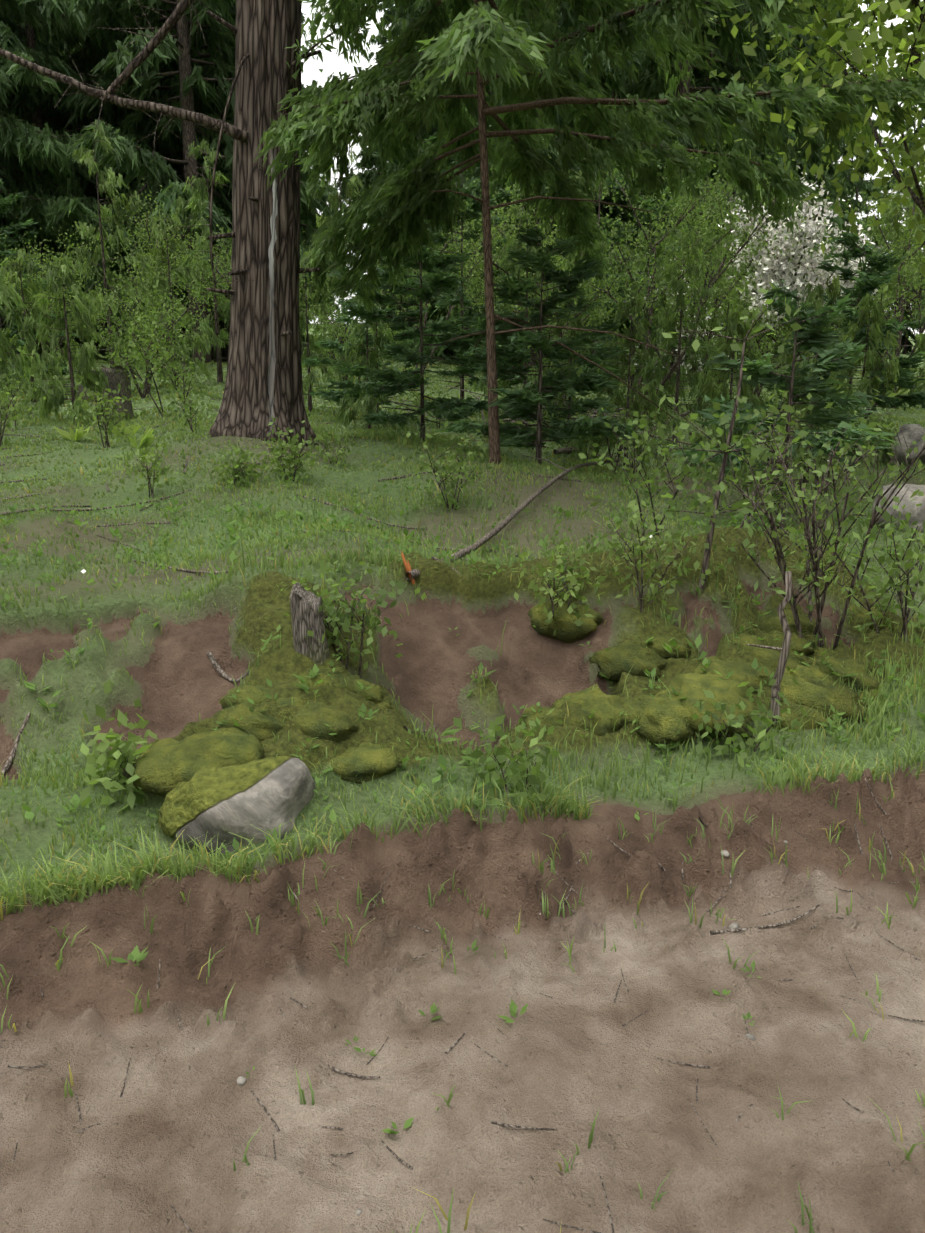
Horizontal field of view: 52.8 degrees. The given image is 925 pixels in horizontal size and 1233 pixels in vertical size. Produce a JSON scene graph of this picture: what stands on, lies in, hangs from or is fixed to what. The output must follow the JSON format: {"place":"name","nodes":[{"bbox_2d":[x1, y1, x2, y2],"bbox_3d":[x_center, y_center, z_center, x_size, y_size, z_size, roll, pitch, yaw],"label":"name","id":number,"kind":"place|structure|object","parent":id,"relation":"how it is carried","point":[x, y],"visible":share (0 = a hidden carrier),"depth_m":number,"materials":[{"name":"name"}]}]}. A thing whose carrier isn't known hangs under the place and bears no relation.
{"place":"outdoors","nodes":[
{"label":"outdoors","id":0,"kind":"place"},
{"bbox_2d":[0,324,924,1232],"bbox_3d":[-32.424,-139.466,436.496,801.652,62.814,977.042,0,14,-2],"label":"terrain","id":1,"kind":"structure","parent":0,"point":[184,1118],"depth_m":2.71,"materials":[{"name":"brown soil"}]},
{"bbox_2d":[0,267,39,400],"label":"tree sapling","id":2,"kind":"object","parent":1,"relation":"on","point":[7,349],"visible":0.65,"depth_m":12.61,"materials":[{"name":"green plant"}]},
{"bbox_2d":[0,358,45,446],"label":"shrub","id":3,"kind":"object","parent":1,"relation":"on","point":[6,412],"visible":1,"depth_m":9.53,"materials":[{"name":"green plant"}]},
{"bbox_2d":[0,281,46,389],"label":"tree sapling","id":4,"kind":"object","parent":1,"relation":"on","point":[4,293],"visible":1,"depth_m":10.24,"materials":[{"name":"green plant"}]},
{"bbox_2d":[0,248,70,401],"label":"tree sapling","id":5,"kind":"object","parent":1,"relation":"on","point":[18,264],"visible":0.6,"depth_m":14.19,"materials":[{"name":"green plant"}]},
{"bbox_2d":[0,12,74,254],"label":"larch tree","id":6,"kind":"object","parent":1,"relation":"on","point":[51,49],"visible":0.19,"depth_m":27.81,"materials":[{"name":"green plant"}]},
{"bbox_2d":[0,178,90,392],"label":"spruce tree","id":7,"kind":"object","parent":1,"relation":"on","point":[6,203],"visible":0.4,"depth_m":16.11,"materials":[{"name":"green plant"}]},
{"bbox_2d":[0,211,115,363],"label":"shrub","id":8,"kind":"object","parent":1,"relation":"on","point":[50,308],"visible":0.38,"depth_m":18.25,"materials":[{"name":"green plant"}]},
{"bbox_2d":[0,0,119,323],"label":"larch tree","id":9,"kind":"object","parent":1,"relation":"on","point":[44,151],"visible":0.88,"depth_m":23.89,"materials":[{"name":"green plant"}]},
{"bbox_2d":[20,256,108,424],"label":"tree sapling","id":10,"kind":"object","parent":1,"relation":"on","point":[50,391],"visible":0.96,"depth_m":11.82,"materials":[{"name":"green plant"}]},
{"bbox_2d":[0,3,178,355],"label":"larch tree","id":11,"kind":"object","parent":1,"relation":"on","point":[97,38],"visible":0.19,"depth_m":26.86,"materials":[{"name":"green plant"}]},
{"bbox_2d":[53,420,155,447],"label":"fern","id":12,"kind":"object","parent":1,"relation":"on","point":[145,440],"visible":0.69,"depth_m":10.01,"materials":[{"name":"green plant"}]},
{"bbox_2d":[67,376,147,448],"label":"shrub","id":13,"kind":"object","parent":1,"relation":"on","point":[104,407],"visible":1,"depth_m":9.19,"materials":[{"name":"green plant"}]},
{"bbox_2d":[61,680,158,813],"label":"shrub","id":14,"kind":"object","parent":1,"relation":"on","point":[121,755],"visible":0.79,"depth_m":3.11,"materials":[{"name":"green plant"}]},
{"bbox_2d":[42,120,186,382],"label":"tree sapling","id":15,"kind":"object","parent":1,"relation":"on","point":[106,185],"visible":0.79,"depth_m":15.63,"materials":[{"name":"green plant"}]},
{"bbox_2d":[100,363,133,419],"bbox_3d":[-4.768,-3.052,12.797,0.474,0.857,0.438,0,14,-2],"label":"stump","id":16,"kind":"object","parent":1,"relation":"on","point":[115,378],"visible":0.5,"depth_m":12.65,"materials":[{"name":"brown wood"}]},
{"bbox_2d":[99,285,184,416],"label":"shrub","id":17,"kind":"object","parent":1,"relation":"on","point":[139,354],"visible":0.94,"depth_m":12.44,"materials":[{"name":"green plant"}]},
{"bbox_2d":[62,252,224,397],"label":"shrub","id":18,"kind":"object","parent":1,"relation":"on","point":[159,334],"visible":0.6,"depth_m":15.18,"materials":[{"name":"green plant"}]},
{"bbox_2d":[115,422,185,497],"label":"briar shrub","id":19,"kind":"object","parent":1,"relation":"on","point":[156,463],"visible":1,"depth_m":6.90,"materials":[{"name":"green plant"}]},
{"bbox_2d":[107,183,231,373],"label":"shrub","id":20,"kind":"object","parent":1,"relation":"on","point":[146,221],"visible":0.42,"depth_m":20.92,"materials":[{"name":"green plant"}]},
{"bbox_2d":[131,212,222,385],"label":"tree sapling","id":21,"kind":"object","parent":1,"relation":"on","point":[164,257],"visible":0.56,"depth_m":17.08,"materials":[{"name":"green plant"}]},
{"bbox_2d":[6,0,349,362],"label":"larch tree","id":22,"kind":"object","parent":1,"relation":"on","point":[203,90],"visible":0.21,"depth_m":26.06,"materials":[{"name":"green plant"}]},
{"bbox_2d":[158,139,231,382],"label":"tree sapling","id":23,"kind":"object","parent":1,"relation":"on","point":[199,186],"visible":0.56,"depth_m":18.84,"materials":[{"name":"green plant"}]},
{"bbox_2d":[44,0,350,363],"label":"larch tree","id":24,"kind":"object","parent":1,"relation":"on","point":[175,53],"visible":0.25,"depth_m":25.12,"materials":[{"name":"green plant"}]},
{"bbox_2d":[0,0,406,446],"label":"conifer tree","id":25,"kind":"object","parent":1,"relation":"on","point":[263,385],"visible":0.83,"depth_m":8.36,"materials":[{"name":"brown plant"}]},
{"bbox_2d":[113,1,337,360],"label":"larch tree","id":26,"kind":"object","parent":1,"relation":"on","point":[170,82],"visible":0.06,"depth_m":31.13,"materials":[{"name":"green plant"}]},
{"bbox_2d":[118,0,351,355],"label":"larch tree","id":27,"kind":"object","parent":1,"relation":"on","point":[208,71],"depth_m":33.10,"materials":[{"name":"green plant"}]},
{"bbox_2d":[211,435,267,496],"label":"shrub","id":28,"kind":"object","parent":1,"relation":"on","point":[235,470],"visible":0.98,"depth_m":6.83,"materials":[{"name":"green plant"}]},
{"bbox_2d":[170,211,334,331],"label":"shrub","id":29,"kind":"object","parent":1,"relation":"on","point":[221,269],"visible":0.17,"depth_m":18.26,"materials":[{"name":"green plant"}]},
{"bbox_2d":[251,417,330,483],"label":"shrub","id":30,"kind":"object","parent":1,"relation":"on","point":[296,466],"visible":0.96,"depth_m":6.96,"materials":[{"name":"green plant"}]},
{"bbox_2d":[290,582,329,664],"bbox_3d":[-0.582,0.096,3.629,0.167,0.453,0.150,0,14,-2],"label":"stump","id":31,"kind":"object","parent":1,"relation":"on","point":[306,615],"visible":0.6,"depth_m":3.57,"materials":[{"name":"grey wood"}]},
{"bbox_2d":[299,255,349,411],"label":"tree sapling","id":32,"kind":"object","parent":1,"relation":"on","point":[311,378],"visible":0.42,"depth_m":13.14,"materials":[{"name":"green plant"}]},
{"bbox_2d":[308,427,367,467],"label":"briar shrub","id":33,"kind":"object","parent":1,"relation":"on","point":[337,459],"visible":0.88,"depth_m":7.98,"materials":[{"name":"green plant"}]},
{"bbox_2d":[300,147,399,376],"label":"tree sapling","id":34,"kind":"object","parent":1,"relation":"on","point":[336,198],"visible":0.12,"depth_m":20.52,"materials":[{"name":"green plant"}]},
{"bbox_2d":[276,538,425,677],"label":"shrub","id":35,"kind":"object","parent":1,"relation":"on","point":[335,622],"visible":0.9,"depth_m":3.66,"materials":[{"name":"green plant"}]},
{"bbox_2d":[301,273,416,389],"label":"shrub","id":36,"kind":"object","parent":1,"relation":"on","point":[341,333],"visible":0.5,"depth_m":15.97,"materials":[{"name":"green plant"}]},
{"bbox_2d":[301,214,433,411],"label":"spruce tree","id":37,"kind":"object","parent":1,"relation":"on","point":[402,336],"visible":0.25,"depth_m":12.32,"materials":[{"name":"green plant"}]},
{"bbox_2d":[332,299,407,430],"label":"tree sapling","id":38,"kind":"object","parent":1,"relation":"on","point":[369,403],"visible":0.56,"depth_m":11.42,"materials":[{"name":"green plant"}]},
{"bbox_2d":[336,6,443,349],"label":"larch tree","id":39,"kind":"object","parent":1,"relation":"on","point":[366,178],"visible":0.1,"depth_m":45.93,"materials":[{"name":"green plant"}]},
{"bbox_2d":[316,131,533,440],"bbox_3d":[-0.345,-3.414,9.983,2.314,3.675,2.440,1,14,3],"label":"spruce tree","id":40,"kind":"object","parent":1,"relation":"on","point":[423,292],"visible":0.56,"depth_m":9.95,"materials":[{"name":"green plant"}]},
{"bbox_2d":[363,0,497,348],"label":"larch tree","id":41,"kind":"object","parent":1,"relation":"on","point":[396,26],"depth_m":31.31,"materials":[{"name":"green plant"}]},
{"bbox_2d":[354,197,520,389],"bbox_3d":[-0.599,-6.687,18.892,3.210,4.183,3.502,-8,16,-28],"label":"shrub","id":42,"kind":"object","parent":1,"relation":"on","point":[425,304],"visible":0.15,"depth_m":18.78,"materials":[{"name":"green plant"}]},
{"bbox_2d":[401,411,492,510],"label":"shrub","id":43,"kind":"object","parent":1,"relation":"on","point":[454,468],"visible":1,"depth_m":6.34,"materials":[{"name":"green plant"}]},
{"bbox_2d":[0,357,924,1232],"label":"grass","id":44,"kind":"structure","parent":1,"relation":"on","point":[58,885],"depth_m":4.08,"materials":[{"name":"green plant"}]},
{"bbox_2d":[0,459,924,1134],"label":"weeds","id":45,"kind":"object","parent":1,"relation":"on","point":[136,953],"visible":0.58,"depth_m":4.40,"materials":[{"name":"green plant"}]},
{"bbox_2d":[0,386,924,1232],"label":"twigs","id":46,"kind":"object","parent":1,"relation":"on","point":[460,552],"visible":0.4,"depth_m":3.85,"materials":[{"name":"brown wood"}]},
{"bbox_2d":[382,105,555,400],"bbox_3d":[0.292,-5.327,14.505,3.172,4.777,3.008,13,19,42],"label":"spruce tree","id":47,"kind":"object","parent":1,"relation":"on","point":[455,300],"visible":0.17,"depth_m":14.31,"materials":[{"name":"green plant"}]},
{"bbox_2d":[392,0,556,364],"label":"larch tree","id":48,"kind":"object","parent":1,"relation":"on","point":[489,93],"visible":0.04,"depth_m":27.68,"materials":[{"name":"green plant"}]},
{"bbox_2d":[133,601,885,796],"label":"moss cushions","id":49,"kind":"object","parent":1,"relation":"on","point":[165,766],"visible":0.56,"depth_m":3.72,"materials":[{"name":"green plant"}]},
{"bbox_2d":[488,519,616,636],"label":"shrub","id":50,"kind":"object","parent":49,"relation":"on","point":[572,577],"visible":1,"depth_m":4.21,"materials":[{"name":"green plant"}]},
{"bbox_2d":[453,705,565,822],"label":"shrub","id":51,"kind":"object","parent":1,"relation":"on","point":[502,754],"visible":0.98,"depth_m":3.15,"materials":[{"name":"green plant"}]},
{"bbox_2d":[441,152,598,382],"bbox_3d":[1.103,-6.638,18.142,3.531,4.601,3.852,4,15,17],"label":"shrub","id":52,"kind":"object","parent":1,"relation":"on","point":[503,226],"visible":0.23,"depth_m":17.88,"materials":[{"name":"green plant"}]},
{"bbox_2d":[410,0,637,364],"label":"larch tree","id":53,"kind":"object","parent":1,"relation":"on","point":[608,78],"visible":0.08,"depth_m":22.67,"materials":[{"name":"green plant"}]},
{"bbox_2d":[473,204,579,424],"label":"tree sapling","id":54,"kind":"object","parent":1,"relation":"on","point":[512,240],"visible":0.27,"depth_m":12.11,"materials":[{"name":"green plant"}]},
{"bbox_2d":[431,227,644,464],"bbox_3d":[0.738,-2.183,8.149,1.804,2.309,1.835,4,14,14],"label":"spruce tree","id":55,"kind":"object","parent":1,"relation":"on","point":[525,402],"visible":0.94,"depth_m":7.92,"materials":[{"name":"green plant"}]},
{"bbox_2d":[158,424,924,1215],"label":"rocks","id":56,"kind":"object","parent":1,"relation":"on","point":[254,800],"visible":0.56,"depth_m":2.93,"materials":[{"name":"grey stone"}]},
{"bbox_2d":[444,189,646,398],"bbox_3d":[1.366,-4.668,14.057,3.133,3.241,2.784,-7,15,-25],"label":"shrub","id":57,"kind":"object","parent":1,"relation":"on","point":[579,315],"visible":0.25,"depth_m":13.79,"materials":[{"name":"green plant"}]},
{"bbox_2d":[531,312,603,455],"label":"tree sapling","id":58,"kind":"object","parent":1,"relation":"on","point":[577,323],"visible":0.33,"depth_m":10.43,"materials":[{"name":"green plant"}]},
{"bbox_2d":[252,0,924,464],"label":"young larch tree","id":59,"kind":"object","parent":1,"relation":"on","point":[394,92],"visible":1,"depth_m":7.65,"materials":[{"name":"green plant"}]},
{"bbox_2d":[528,133,658,371],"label":"tree sapling","id":60,"kind":"object","parent":1,"relation":"on","point":[601,190],"visible":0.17,"depth_m":19.42,"materials":[{"name":"green plant"}]},
{"bbox_2d":[566,293,672,468],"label":"tree sapling","id":61,"kind":"object","parent":1,"relation":"on","point":[622,364],"visible":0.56,"depth_m":9.06,"materials":[{"name":"green plant"}]},
{"bbox_2d":[516,2,722,363],"bbox_3d":[4.898,-16.152,28.103,6.934,17.374,6.960,-12,18,-38],"label":"larch tree","id":62,"kind":"object","parent":1,"relation":"on","point":[627,323],"depth_m":28.26,"materials":[{"name":"green plant"}]},
{"bbox_2d":[545,155,704,401],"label":"spruce tree","id":63,"kind":"object","parent":1,"relation":"on","point":[647,219],"visible":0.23,"depth_m":15.61,"materials":[{"name":"green plant"}]},
{"bbox_2d":[589,378,663,473],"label":"briar shrub","id":64,"kind":"object","parent":1,"relation":"on","point":[613,441],"visible":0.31,"depth_m":8.14,"materials":[{"name":"green plant"}]},
{"bbox_2d":[593,227,689,415],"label":"tree sapling","id":65,"kind":"object","parent":1,"relation":"on","point":[667,385],"visible":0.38,"depth_m":14.02,"materials":[{"name":"green plant"}]},
{"bbox_2d":[586,485,716,615],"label":"shrub","id":66,"kind":"object","parent":1,"relation":"on","point":[662,545],"visible":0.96,"depth_m":4.27,"materials":[{"name":"green plant"}]},
{"bbox_2d":[510,139,832,426],"bbox_3d":[2.802,-4.620,12.572,3.210,4.183,3.502,-9,16,-31],"label":"shrub","id":67,"kind":"object","parent":1,"relation":"on","point":[652,304],"visible":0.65,"depth_m":12.51,"materials":[{"name":"green plant"}]},
{"bbox_2d":[622,226,721,443],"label":"tree sapling","id":68,"kind":"object","parent":1,"relation":"on","point":[677,285],"visible":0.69,"depth_m":11.55,"materials":[{"name":"green plant"}]},
{"bbox_2d":[578,384,772,536],"bbox_3d":[1.108,-0.813,5.148,0.760,0.920,0.873,-8,16,-30],"label":"shrub","id":69,"kind":"object","parent":1,"relation":"on","point":[656,471],"visible":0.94,"depth_m":5.18,"materials":[{"name":"green plant"}]},
{"bbox_2d":[605,164,757,388],"bbox_3d":[4.647,-7.275,19.784,4.202,5.019,3.852,-7,16,-27],"label":"shrub","id":70,"kind":"object","parent":1,"relation":"on","point":[706,212],"visible":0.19,"depth_m":19.07,"materials":[{"name":"green plant"}]},
{"bbox_2d":[516,0,871,380],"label":"larch tree","id":71,"kind":"object","parent":1,"relation":"on","point":[649,78],"visible":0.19,"depth_m":23.48,"materials":[{"name":"green plant"}]},
{"bbox_2d":[624,9,813,367],"bbox_3d":[8.308,-17.880,29.742,7.157,19.787,5.830,1,16,-1],"label":"larch tree","id":72,"kind":"object","parent":1,"relation":"on","point":[751,61],"visible":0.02,"depth_m":29.79,"materials":[{"name":"green plant"}]},
{"bbox_2d":[632,7,809,371],"bbox_3d":[7.897,-17.099,27.362,7.131,19.716,5.810,-13,19,-41],"label":"larch tree","id":73,"kind":"object","parent":1,"relation":"on","point":[755,70],"visible":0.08,"depth_m":27.84,"materials":[{"name":"green plant"}]},
{"bbox_2d":[682,309,771,472],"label":"tree sapling","id":74,"kind":"object","parent":1,"relation":"on","point":[733,327],"visible":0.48,"depth_m":9.72,"materials":[{"name":"green plant"}]},
{"bbox_2d":[671,205,782,400],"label":"spruce tree","id":75,"kind":"object","parent":1,"relation":"on","point":[715,370],"visible":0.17,"depth_m":18.34,"materials":[{"name":"green plant"}]},
{"bbox_2d":[644,282,811,588],"bbox_3d":[1.199,-0.826,4.360,0.632,1.407,0.840,12,18,40],"label":"leaning sapling","id":76,"kind":"object","parent":1,"relation":"on","point":[724,447],"visible":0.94,"depth_m":4.39,"materials":[{"name":"green plant"}]},
{"bbox_2d":[631,192,831,409],"bbox_3d":[4.085,-4.885,14.811,3.133,3.241,2.784,-4,14,-14],"label":"shrub","id":77,"kind":"object","parent":1,"relation":"on","point":[738,278],"visible":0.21,"depth_m":14.58,"materials":[{"name":"green plant"}]},
{"bbox_2d":[703,436,780,516],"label":"briar shrub","id":78,"kind":"object","parent":1,"relation":"on","point":[744,477],"visible":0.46,"depth_m":6.54,"materials":[{"name":"green plant"}]},
{"bbox_2d":[689,679,807,769],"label":"shrub","id":79,"kind":"object","parent":1,"relation":"on","point":[760,738],"visible":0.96,"depth_m":3.54,"materials":[{"name":"green plant"}]},
{"bbox_2d":[705,12,831,352],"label":"larch tree","id":80,"kind":"object","parent":1,"relation":"on","point":[809,176],"visible":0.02,"depth_m":35.69,"materials":[{"name":"green plant"}]},
{"bbox_2d":[746,571,791,724],"bbox_3d":[1.214,0.128,3.714,0.178,0.620,0.087,0,14,-2],"label":"dead stick","id":81,"kind":"object","parent":1,"relation":"on","point":[779,672],"visible":0.92,"depth_m":3.70,"materials":[{"name":"brown wood"}]},
{"bbox_2d":[694,233,861,401],"bbox_3d":[5.601,-5.579,17.314,3.508,3.419,3.484,4,15,17],"label":"shrub","id":82,"kind":"object","parent":1,"relation":"on","point":[767,348],"visible":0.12,"depth_m":17.64,"materials":[{"name":"green plant"}]},
{"bbox_2d":[727,375,835,528],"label":"briar shrub","id":83,"kind":"object","parent":1,"relation":"on","point":[771,467],"visible":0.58,"depth_m":5.61,"materials":[{"name":"green plant"}]},
{"bbox_2d":[662,280,903,528],"bbox_3d":[2.119,-1.230,6.065,1.448,1.871,1.548,7,16,26],"label":"spruce tree","id":84,"kind":"object","parent":1,"relation":"on","point":[762,371],"visible":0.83,"depth_m":5.95,"materials":[{"name":"green plant"}]},
{"bbox_2d":[705,165,886,371],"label":"bird cherry tree","id":85,"kind":"object","parent":1,"relation":"on","point":[774,271],"depth_m":13.76,"materials":[{"name":"white plant"}]},
{"bbox_2d":[674,368,924,656],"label":"shrub","id":86,"kind":"object","parent":1,"relation":"on","point":[814,560],"visible":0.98,"depth_m":4.02,"materials":[{"name":"green plant"}]},
{"bbox_2d":[748,0,854,358],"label":"larch tree","id":87,"kind":"object","parent":1,"relation":"on","point":[815,157],"depth_m":40.66,"materials":[{"name":"green plant"}]},
{"bbox_2d":[699,0,924,276],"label":"willow tree","id":88,"kind":"object","parent":1,"relation":"on","point":[897,38],"visible":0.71,"depth_m":7.58,"materials":[{"name":"green plant"}]},
{"bbox_2d":[766,275,871,486],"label":"tree sapling","id":89,"kind":"object","parent":1,"relation":"on","point":[816,298],"visible":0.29,"depth_m":8.03,"materials":[{"name":"green plant"}]},
{"bbox_2d":[763,377,896,496],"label":"shrub","id":90,"kind":"object","parent":1,"relation":"on","point":[797,413],"visible":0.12,"depth_m":7.07,"materials":[{"name":"green plant"}]},
{"bbox_2d":[747,232,924,420],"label":"spruce tree","id":91,"kind":"object","parent":1,"relation":"on","point":[869,282],"visible":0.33,"depth_m":12.25,"materials":[{"name":"green plant"}]},
{"bbox_2d":[790,20,882,351],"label":"larch tree","id":92,"kind":"object","parent":1,"relation":"on","point":[866,186],"depth_m":60.24,"materials":[{"name":"green plant"}]},
{"bbox_2d":[832,10,876,304],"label":"larch tree","id":93,"kind":"object","parent":1,"relation":"on","point":[853,202],"visible":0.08,"depth_m":66.75,"materials":[{"name":"green plant"}]},
{"bbox_2d":[788,453,924,647],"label":"shrub","id":94,"kind":"object","parent":1,"relation":"on","point":[899,584],"visible":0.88,"depth_m":4.31,"materials":[{"name":"green plant"}]},
{"bbox_2d":[791,162,924,418],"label":"shrub","id":95,"kind":"object","parent":1,"relation":"on","point":[886,288],"visible":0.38,"depth_m":14.82,"materials":[{"name":"green plant"}]},
{"bbox_2d":[826,293,901,463],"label":"tree sapling","id":96,"kind":"object","parent":1,"relation":"on","point":[874,329],"visible":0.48,"depth_m":10.13,"materials":[{"name":"green plant"}]},
{"bbox_2d":[834,55,899,338],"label":"larch tree","id":97,"kind":"object","parent":1,"relation":"on","point":[863,172],"visible":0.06,"depth_m":69.83,"materials":[{"name":"green plant"}]},
{"bbox_2d":[824,139,924,408],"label":"tree sapling","id":98,"kind":"object","parent":1,"relation":"on","point":[902,310],"visible":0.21,"depth_m":16.51,"materials":[{"name":"green plant"}]},
{"bbox_2d":[841,145,924,350],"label":"shrub","id":99,"kind":"object","parent":1,"relation":"on","point":[903,253],"visible":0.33,"depth_m":17.39,"materials":[{"name":"green plant"}]},
{"bbox_2d":[858,105,924,338],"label":"larch tree","id":100,"kind":"object","parent":1,"relation":"on","point":[910,144],"visible":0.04,"depth_m":70.67,"materials":[{"name":"green plant"}]},
{"bbox_2d":[301,0,924,336],"label":"sky","id":101,"kind":"structure","parent":0,"point":[331,63],"materials":[{"name":"white"}]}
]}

